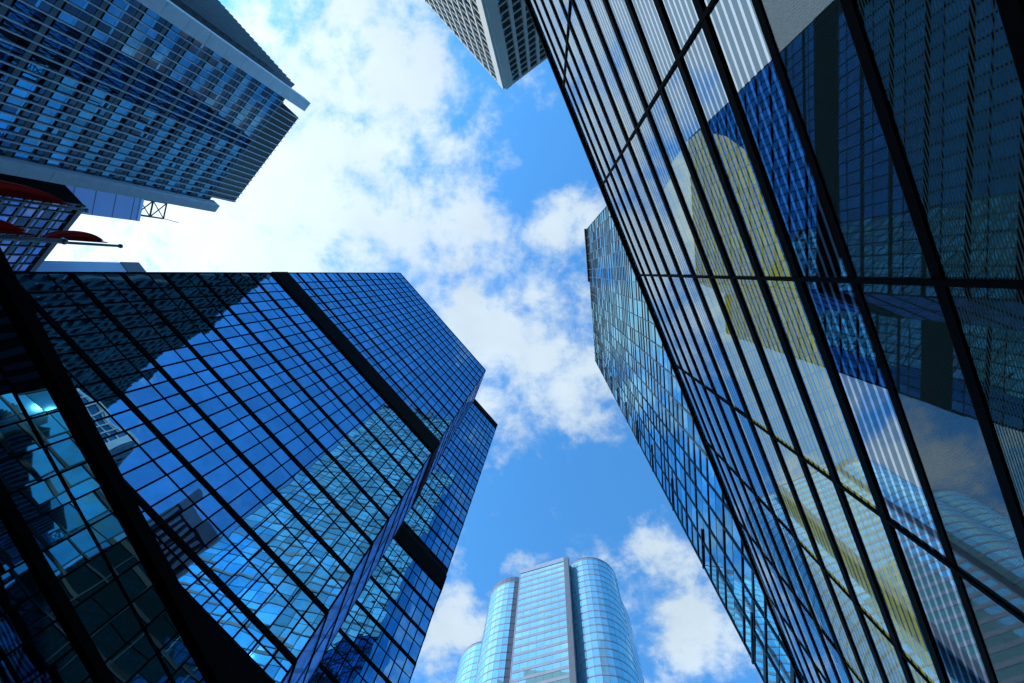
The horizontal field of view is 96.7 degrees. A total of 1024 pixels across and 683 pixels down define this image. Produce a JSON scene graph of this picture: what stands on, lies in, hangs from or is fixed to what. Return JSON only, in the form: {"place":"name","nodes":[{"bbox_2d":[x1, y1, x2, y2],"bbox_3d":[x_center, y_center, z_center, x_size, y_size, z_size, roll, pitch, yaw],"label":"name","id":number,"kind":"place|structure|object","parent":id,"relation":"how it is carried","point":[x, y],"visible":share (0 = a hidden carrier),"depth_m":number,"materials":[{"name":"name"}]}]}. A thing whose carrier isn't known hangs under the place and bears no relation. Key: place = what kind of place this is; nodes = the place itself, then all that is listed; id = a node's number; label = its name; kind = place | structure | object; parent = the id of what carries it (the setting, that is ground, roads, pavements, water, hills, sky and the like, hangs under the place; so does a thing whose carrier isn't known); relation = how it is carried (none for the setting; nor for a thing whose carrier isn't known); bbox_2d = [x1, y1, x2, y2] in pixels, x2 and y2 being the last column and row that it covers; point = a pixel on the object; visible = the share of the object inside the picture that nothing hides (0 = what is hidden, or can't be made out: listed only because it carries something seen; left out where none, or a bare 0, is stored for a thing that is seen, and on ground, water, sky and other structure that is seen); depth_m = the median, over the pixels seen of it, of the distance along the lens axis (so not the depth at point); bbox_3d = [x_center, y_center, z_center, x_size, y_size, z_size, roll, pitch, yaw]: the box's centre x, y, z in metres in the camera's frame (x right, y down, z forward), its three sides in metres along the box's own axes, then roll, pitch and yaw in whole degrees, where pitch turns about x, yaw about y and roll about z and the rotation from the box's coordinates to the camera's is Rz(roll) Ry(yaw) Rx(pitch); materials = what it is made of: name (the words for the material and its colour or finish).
{"place":"outdoors","nodes":[
{"label":"outdoors","id":0,"kind":"place"},
{"bbox_2d":[0,173,85,271],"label":"office building","id":1,"kind":"structure","parent":0,"point":[38,220],"depth_m":100.73,"materials":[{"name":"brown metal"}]},
{"bbox_2d":[2,206,16,215],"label":"window pane","id":2,"kind":"structure","parent":1,"relation":"in","point":[9,210],"depth_m":92.94,"materials":[{"name":"blue glass"}]},
{"bbox_2d":[8,256,20,262],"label":"window pane","id":3,"kind":"structure","parent":1,"relation":"in","point":[13,259],"depth_m":102.22,"materials":[{"name":"blue glass"}]},
{"bbox_2d":[14,247,27,253],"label":"window pane","id":4,"kind":"structure","parent":1,"relation":"in","point":[20,250],"depth_m":101.74,"materials":[{"name":"blue glass"}]},
{"bbox_2d":[16,218,29,226],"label":"window pane","id":5,"kind":"structure","parent":1,"relation":"in","point":[22,222],"depth_m":96.90,"materials":[{"name":"blue glass"}]},
{"bbox_2d":[22,209,36,217],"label":"window pane","id":6,"kind":"structure","parent":1,"relation":"in","point":[30,212],"depth_m":96.39,"materials":[{"name":"blue glass"}]},
{"bbox_2d":[34,220,47,227],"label":"window pane","id":7,"kind":"structure","parent":1,"relation":"in","point":[40,224],"depth_m":100.39,"materials":[{"name":"blue glass"}]},
{"bbox_2d":[41,211,54,219],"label":"window pane","id":8,"kind":"structure","parent":1,"relation":"in","point":[48,214],"depth_m":99.95,"materials":[{"name":"blue glass"}]},
{"bbox_2d":[52,222,64,229],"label":"window pane","id":9,"kind":"structure","parent":1,"relation":"in","point":[58,225],"depth_m":103.96,"materials":[{"name":"blue glass"}]},
{"bbox_2d":[58,213,71,220],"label":"window pane","id":10,"kind":"structure","parent":1,"relation":"in","point":[64,217],"depth_m":103.49,"materials":[{"name":"blue glass"}]},
{"bbox_2d":[35,260,145,271],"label":"office building","id":11,"kind":"structure","parent":0,"point":[72,266],"depth_m":140.77,"materials":[{"name":"stone"}]},
{"bbox_2d":[65,185,178,222],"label":"office building","id":12,"kind":"structure","parent":0,"point":[102,204],"depth_m":166.05,"materials":[{"name":"metal"}]},
{"bbox_2d":[0,0,310,211],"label":"office tower","id":13,"kind":"structure","parent":0,"point":[177,102],"depth_m":87.65,"materials":[{"name":"metal"}]},
{"bbox_2d":[0,40,9,50],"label":"window pane","id":14,"kind":"structure","parent":13,"relation":"in","point":[3,45],"depth_m":66.24,"materials":[{"name":"blue glass"}]},
{"bbox_2d":[0,113,12,121],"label":"window pane","id":15,"kind":"structure","parent":13,"relation":"in","point":[3,117],"depth_m":72.88,"materials":[{"name":"blue glass"}]},
{"bbox_2d":[0,28,15,41],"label":"window pane","id":16,"kind":"structure","parent":13,"relation":"in","point":[6,35],"depth_m":65.65,"materials":[{"name":"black glass"}]},
{"bbox_2d":[0,105,17,113],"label":"window pane","id":17,"kind":"structure","parent":13,"relation":"in","point":[5,108],"depth_m":72.45,"materials":[{"name":"blue glass"}]},
{"bbox_2d":[2,19,20,32],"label":"window pane","id":18,"kind":"structure","parent":13,"relation":"in","point":[7,24],"depth_m":65.31,"materials":[{"name":"blue glass"}]},
{"bbox_2d":[5,96,22,106],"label":"window pane","id":19,"kind":"structure","parent":13,"relation":"in","point":[10,100],"depth_m":72.19,"materials":[{"name":"blue glass"}]},
{"bbox_2d":[7,10,26,23],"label":"window pane","id":20,"kind":"structure","parent":13,"relation":"in","point":[13,15],"depth_m":65.02,"materials":[{"name":"blue glass"}]},
{"bbox_2d":[11,88,27,98],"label":"window pane","id":21,"kind":"structure","parent":13,"relation":"in","point":[16,92],"depth_m":71.92,"materials":[{"name":"blue glass"}]},
{"bbox_2d":[13,153,28,160],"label":"window pane","id":22,"kind":"structure","parent":13,"relation":"in","point":[18,156],"depth_m":78.83,"materials":[{"name":"blue glass"}]},
{"bbox_2d":[13,0,31,14],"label":"window pane","id":23,"kind":"structure","parent":13,"relation":"in","point":[19,6],"depth_m":64.76,"materials":[{"name":"blue glass"}]},
{"bbox_2d":[16,80,32,90],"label":"window pane","id":24,"kind":"structure","parent":13,"relation":"in","point":[21,84],"depth_m":71.68,"materials":[{"name":"blue glass"}]},
{"bbox_2d":[18,145,32,152],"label":"window pane","id":25,"kind":"structure","parent":13,"relation":"in","point":[25,149],"depth_m":78.52,"materials":[{"name":"blue glass"}]},
{"bbox_2d":[21,71,37,82],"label":"window pane","id":26,"kind":"structure","parent":13,"relation":"in","point":[27,76],"depth_m":71.42,"materials":[{"name":"blue glass"}]},
{"bbox_2d":[23,138,37,145],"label":"window pane","id":27,"kind":"structure","parent":13,"relation":"in","point":[27,141],"depth_m":78.22,"materials":[{"name":"blue glass"}]},
{"bbox_2d":[26,63,42,74],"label":"window pane","id":28,"kind":"structure","parent":13,"relation":"in","point":[32,68],"depth_m":71.10,"materials":[{"name":"blue glass"}]},
{"bbox_2d":[27,131,42,138],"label":"window pane","id":29,"kind":"structure","parent":13,"relation":"in","point":[32,134],"depth_m":78.01,"materials":[{"name":"blue glass"}]},
{"bbox_2d":[32,123,46,131],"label":"window pane","id":30,"kind":"structure","parent":13,"relation":"in","point":[36,126],"depth_m":77.73,"materials":[{"name":"blue glass"}]},
{"bbox_2d":[31,55,48,66],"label":"window pane","id":31,"kind":"structure","parent":13,"relation":"in","point":[36,59],"depth_m":70.84,"materials":[{"name":"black glass"}]},
{"bbox_2d":[37,116,51,124],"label":"window pane","id":32,"kind":"structure","parent":13,"relation":"in","point":[41,119],"depth_m":77.52,"materials":[{"name":"blue glass"}]},
{"bbox_2d":[36,46,52,58],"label":"window pane","id":33,"kind":"structure","parent":13,"relation":"in","point":[42,51],"depth_m":70.59,"materials":[{"name":"blue glass"}]},
{"bbox_2d":[38,1,52,13],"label":"window pane","id":34,"kind":"structure","parent":13,"relation":"in","point":[43,6],"depth_m":66.65,"materials":[{"name":"blue glass"}]},
{"bbox_2d":[41,108,56,117],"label":"window pane","id":35,"kind":"structure","parent":13,"relation":"in","point":[48,112],"depth_m":77.24,"materials":[{"name":"blue glass"}]},
{"bbox_2d":[42,38,58,49],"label":"window pane","id":36,"kind":"structure","parent":13,"relation":"in","point":[47,42],"depth_m":70.34,"materials":[{"name":"blue glass"}]},
{"bbox_2d":[46,160,59,166],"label":"window pane","id":37,"kind":"structure","parent":13,"relation":"in","point":[50,163],"depth_m":83.80,"materials":[{"name":"blue glass"}]},
{"bbox_2d":[46,101,61,109],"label":"window pane","id":38,"kind":"structure","parent":13,"relation":"in","point":[51,104],"depth_m":76.95,"materials":[{"name":"blue glass"}]},
{"bbox_2d":[47,29,63,41],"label":"window pane","id":39,"kind":"structure","parent":13,"relation":"in","point":[55,35],"depth_m":70.10,"materials":[{"name":"blue glass"}]},
{"bbox_2d":[50,153,63,160],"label":"window pane","id":40,"kind":"structure","parent":13,"relation":"in","point":[54,156],"depth_m":83.55,"materials":[{"name":"blue glass"}]},
{"bbox_2d":[51,93,65,102],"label":"window pane","id":41,"kind":"structure","parent":13,"relation":"in","point":[57,97],"depth_m":76.73,"materials":[{"name":"blue glass"}]},
{"bbox_2d":[52,20,68,32],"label":"window pane","id":42,"kind":"structure","parent":13,"relation":"in","point":[57,25],"depth_m":69.85,"materials":[{"name":"blue glass"}]},
{"bbox_2d":[55,146,68,153],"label":"window pane","id":43,"kind":"structure","parent":13,"relation":"in","point":[59,149],"depth_m":83.33,"materials":[{"name":"blue glass"}]},
{"bbox_2d":[56,85,71,94],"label":"window pane","id":44,"kind":"structure","parent":13,"relation":"in","point":[61,89],"depth_m":76.45,"materials":[{"name":"blue glass"}]},
{"bbox_2d":[59,139,72,146],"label":"window pane","id":45,"kind":"structure","parent":13,"relation":"in","point":[64,142],"depth_m":83.06,"materials":[{"name":"blue glass"}]},
{"bbox_2d":[57,12,74,24],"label":"window pane","id":46,"kind":"structure","parent":13,"relation":"in","point":[64,17],"depth_m":69.57,"materials":[{"name":"blue glass"}]},
{"bbox_2d":[61,77,75,87],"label":"window pane","id":47,"kind":"structure","parent":13,"relation":"in","point":[65,81],"depth_m":76.16,"materials":[{"name":"blue glass"}]},
{"bbox_2d":[64,132,77,140],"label":"window pane","id":48,"kind":"structure","parent":13,"relation":"in","point":[68,135],"depth_m":82.78,"materials":[{"name":"blue glass"}]},
{"bbox_2d":[63,3,79,16],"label":"window pane","id":49,"kind":"structure","parent":13,"relation":"in","point":[69,8],"depth_m":69.29,"materials":[{"name":"blue glass"}]},
{"bbox_2d":[66,70,80,79],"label":"window pane","id":50,"kind":"structure","parent":13,"relation":"in","point":[71,73],"depth_m":75.93,"materials":[{"name":"blue glass"}]},
{"bbox_2d":[68,125,81,133],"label":"window pane","id":51,"kind":"structure","parent":13,"relation":"in","point":[75,129],"depth_m":82.54,"materials":[{"name":"blue glass"}]},
{"bbox_2d":[69,0,85,7],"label":"window pane","id":52,"kind":"structure","parent":13,"relation":"in","point":[79,3],"depth_m":69.42,"materials":[{"name":"blue glass"}]},
{"bbox_2d":[71,62,85,72],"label":"window pane","id":53,"kind":"structure","parent":13,"relation":"in","point":[79,67],"depth_m":75.69,"materials":[{"name":"blue glass"}]},
{"bbox_2d":[73,118,86,126],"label":"window pane","id":54,"kind":"structure","parent":13,"relation":"in","point":[79,122],"depth_m":82.29,"materials":[{"name":"blue glass"}]},
{"bbox_2d":[76,54,90,64],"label":"window pane","id":55,"kind":"structure","parent":13,"relation":"in","point":[81,58],"depth_m":75.41,"materials":[{"name":"blue glass"}]},
{"bbox_2d":[77,111,90,119],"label":"window pane","id":56,"kind":"structure","parent":13,"relation":"in","point":[83,115],"depth_m":82.02,"materials":[{"name":"blue glass"}]},
{"bbox_2d":[81,46,95,56],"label":"window pane","id":57,"kind":"structure","parent":13,"relation":"in","point":[86,50],"depth_m":75.14,"materials":[{"name":"blue glass"}]},
{"bbox_2d":[82,104,95,112],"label":"window pane","id":58,"kind":"structure","parent":13,"relation":"in","point":[88,108],"depth_m":81.78,"materials":[{"name":"blue glass"}]},
{"bbox_2d":[87,97,100,105],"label":"window pane","id":59,"kind":"structure","parent":13,"relation":"in","point":[91,100],"depth_m":81.46,"materials":[{"name":"blue glass"}]},
{"bbox_2d":[86,38,101,49],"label":"window pane","id":60,"kind":"structure","parent":13,"relation":"in","point":[91,42],"depth_m":74.91,"materials":[{"name":"blue glass"}]},
{"bbox_2d":[92,90,104,98],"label":"window pane","id":61,"kind":"structure","parent":13,"relation":"in","point":[96,93],"depth_m":81.24,"materials":[{"name":"blue glass"}]},
{"bbox_2d":[91,29,106,41],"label":"window pane","id":62,"kind":"structure","parent":13,"relation":"in","point":[96,34],"depth_m":74.62,"materials":[{"name":"blue glass"}]},
{"bbox_2d":[96,82,109,91],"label":"window pane","id":63,"kind":"structure","parent":13,"relation":"in","point":[101,86],"depth_m":81.02,"materials":[{"name":"blue glass"}]},
{"bbox_2d":[96,21,111,33],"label":"window pane","id":64,"kind":"structure","parent":13,"relation":"in","point":[101,26],"depth_m":74.35,"materials":[{"name":"blue glass"}]},
{"bbox_2d":[101,75,114,84],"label":"window pane","id":65,"kind":"structure","parent":13,"relation":"in","point":[106,79],"depth_m":80.72,"materials":[{"name":"blue glass"}]},
{"bbox_2d":[102,13,116,25],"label":"window pane","id":66,"kind":"structure","parent":13,"relation":"in","point":[107,18],"depth_m":74.12,"materials":[{"name":"blue glass"}]},
{"bbox_2d":[105,121,117,128],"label":"window pane","id":67,"kind":"structure","parent":13,"relation":"in","point":[110,124],"depth_m":87.05,"materials":[{"name":"blue glass"}]},
{"bbox_2d":[106,68,119,77],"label":"window pane","id":68,"kind":"structure","parent":13,"relation":"in","point":[112,72],"depth_m":80.41,"materials":[{"name":"blue glass"}]},
{"bbox_2d":[107,5,121,17],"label":"window pane","id":69,"kind":"structure","parent":13,"relation":"in","point":[112,10],"depth_m":73.86,"materials":[{"name":"blue glass"}]},
{"bbox_2d":[111,60,123,70],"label":"window pane","id":70,"kind":"structure","parent":13,"relation":"in","point":[115,64],"depth_m":80.20,"materials":[{"name":"blue glass"}]},
{"bbox_2d":[112,0,126,9],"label":"window pane","id":71,"kind":"structure","parent":13,"relation":"in","point":[121,4],"depth_m":73.72,"materials":[{"name":"blue glass"}]},
{"bbox_2d":[116,53,128,63],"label":"window pane","id":72,"kind":"structure","parent":13,"relation":"in","point":[120,57],"depth_m":79.98,"materials":[{"name":"blue glass"}]},
{"bbox_2d":[121,45,133,55],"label":"window pane","id":73,"kind":"structure","parent":13,"relation":"in","point":[125,49],"depth_m":79.68,"materials":[{"name":"blue glass"}]},
{"bbox_2d":[123,94,135,101],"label":"window pane","id":74,"kind":"structure","parent":13,"relation":"in","point":[127,97],"depth_m":86.08,"materials":[{"name":"blue glass"}]},
{"bbox_2d":[125,37,138,48],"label":"window pane","id":75,"kind":"structure","parent":13,"relation":"in","point":[130,41],"depth_m":79.38,"materials":[{"name":"blue glass"}]},
{"bbox_2d":[128,87,139,95],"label":"window pane","id":76,"kind":"structure","parent":13,"relation":"in","point":[132,90],"depth_m":85.85,"materials":[{"name":"blue glass"}]},
{"bbox_2d":[131,30,143,40],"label":"window pane","id":77,"kind":"structure","parent":13,"relation":"in","point":[138,36],"depth_m":79.17,"materials":[{"name":"blue glass"}]},
{"bbox_2d":[133,80,144,88],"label":"window pane","id":78,"kind":"structure","parent":13,"relation":"in","point":[138,84],"depth_m":85.49,"materials":[{"name":"blue glass"}]},
{"bbox_2d":[135,22,148,33],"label":"window pane","id":79,"kind":"structure","parent":13,"relation":"in","point":[141,27],"depth_m":78.91,"materials":[{"name":"blue glass"}]},
{"bbox_2d":[137,73,148,81],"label":"window pane","id":80,"kind":"structure","parent":13,"relation":"in","point":[142,77],"depth_m":85.25,"materials":[{"name":"blue glass"}]},
{"bbox_2d":[141,15,153,25],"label":"window pane","id":81,"kind":"structure","parent":13,"relation":"in","point":[147,20],"depth_m":78.66,"materials":[{"name":"blue glass"}]},
{"bbox_2d":[142,66,153,75],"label":"window pane","id":82,"kind":"structure","parent":13,"relation":"in","point":[147,70],"depth_m":85.04,"materials":[{"name":"blue glass"}]},
{"bbox_2d":[146,9,157,18],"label":"window pane","id":83,"kind":"structure","parent":13,"relation":"in","point":[149,12],"depth_m":78.45,"materials":[{"name":"blue glass"}]},
{"bbox_2d":[146,59,158,68],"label":"window pane","id":84,"kind":"structure","parent":13,"relation":"in","point":[151,63],"depth_m":84.79,"materials":[{"name":"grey glass"}]},
{"bbox_2d":[151,52,163,61],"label":"window pane","id":85,"kind":"structure","parent":13,"relation":"in","point":[156,56],"depth_m":84.46,"materials":[{"name":"blue glass"}]},
{"bbox_2d":[156,45,167,54],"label":"window pane","id":86,"kind":"structure","parent":13,"relation":"in","point":[160,49],"depth_m":84.23,"materials":[{"name":"blue glass"}]},
{"bbox_2d":[161,37,172,47],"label":"window pane","id":87,"kind":"structure","parent":13,"relation":"in","point":[165,42],"depth_m":83.98,"materials":[{"name":"blue glass"}]},
{"bbox_2d":[166,30,177,40],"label":"window pane","id":88,"kind":"structure","parent":13,"relation":"in","point":[170,34],"depth_m":83.71,"materials":[{"name":"blue glass"}]},
{"bbox_2d":[183,51,193,60],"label":"window pane","id":89,"kind":"structure","parent":13,"relation":"in","point":[187,55],"depth_m":89.02,"materials":[{"name":"blue glass"}]},
{"bbox_2d":[188,44,198,53],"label":"window pane","id":90,"kind":"structure","parent":13,"relation":"in","point":[192,48],"depth_m":88.77,"materials":[{"name":"blue glass"}]},
{"bbox_2d":[14,272,485,682],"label":"office tower","id":91,"kind":"structure","parent":0,"point":[277,443],"depth_m":66.85,"materials":[{"name":"blue glass"}]},
{"bbox_2d":[45,0,762,682],"label":"sky","id":92,"kind":"structure","parent":0,"point":[407,157],"materials":[{"name":"blue"}]},
{"bbox_2d":[455,641,481,682],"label":"curved tower","id":93,"kind":"structure","parent":0,"point":[467,667],"depth_m":228.86,"materials":[{"name":"blue glass"}]},
{"bbox_2d":[424,0,546,89],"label":"office tower","id":94,"kind":"structure","parent":0,"point":[500,40],"depth_m":87.78,"materials":[{"name":"grey concrete"}]},
{"bbox_2d":[474,557,644,682],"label":"curved tower","id":95,"kind":"structure","parent":0,"point":[560,620],"depth_m":192.78,"materials":[{"name":"blue glass"}]},
{"bbox_2d":[584,206,798,682],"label":"glass tower","id":96,"kind":"structure","parent":0,"point":[633,364],"depth_m":96.75,"materials":[{"name":"glass"}]},
{"label":"ground","id":97,"kind":"structure","parent":0,"visible":0},
{"bbox_2d":[0,235,67,244],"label":"flagpole","id":98,"kind":"object","parent":97,"relation":"on","point":[63,241],"visible":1,"depth_m":9.04,"materials":[{"name":"grey metal"}]},
{"bbox_2d":[0,219,36,235],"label":"flag","id":99,"kind":"object","parent":98,"relation":"attached to","point":[7,227],"visible":1,"depth_m":8.71,"materials":[{"name":"red fabric"}]},
{"bbox_2d":[0,197,88,212],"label":"flagpole","id":100,"kind":"object","parent":97,"relation":"on","point":[85,209],"visible":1,"depth_m":12.51,"materials":[{"name":"grey metal"}]},
{"bbox_2d":[0,180,72,205],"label":"flag","id":101,"kind":"object","parent":100,"relation":"hanging from","point":[11,189],"visible":1,"depth_m":12.14,"materials":[{"name":"red fabric"}]},
{"bbox_2d":[0,239,122,247],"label":"flagpole","id":102,"kind":"object","parent":97,"relation":"on","point":[97,244],"visible":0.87,"depth_m":13.66,"materials":[{"name":"grey metal"}]},
{"bbox_2d":[40,230,107,242],"bbox_3d":[-12.902,-3.134,13.472,0.123,1.921,0.320,-10,-82,6],"label":"flag","id":103,"kind":"object","parent":102,"relation":"attached to","point":[71,235],"visible":0.91,"depth_m":13.42,"materials":[{"name":"red fabric"}]},
{"bbox_2d":[0,247,232,682],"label":"glass podium","id":104,"kind":"object","parent":97,"relation":"on","point":[91,590],"visible":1,"depth_m":22.46,"materials":[{"name":"glass"}]},
{"bbox_2d":[309,399,497,682],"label":"office tower","id":105,"kind":"structure","parent":97,"relation":"on","point":[380,637],"depth_m":104.72,"materials":[{"name":"blue glass"}]},
{"bbox_2d":[524,0,1023,682],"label":"office tower","id":106,"kind":"structure","parent":97,"relation":"on","point":[816,210],"depth_m":11.83,"materials":[{"name":"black glass"}]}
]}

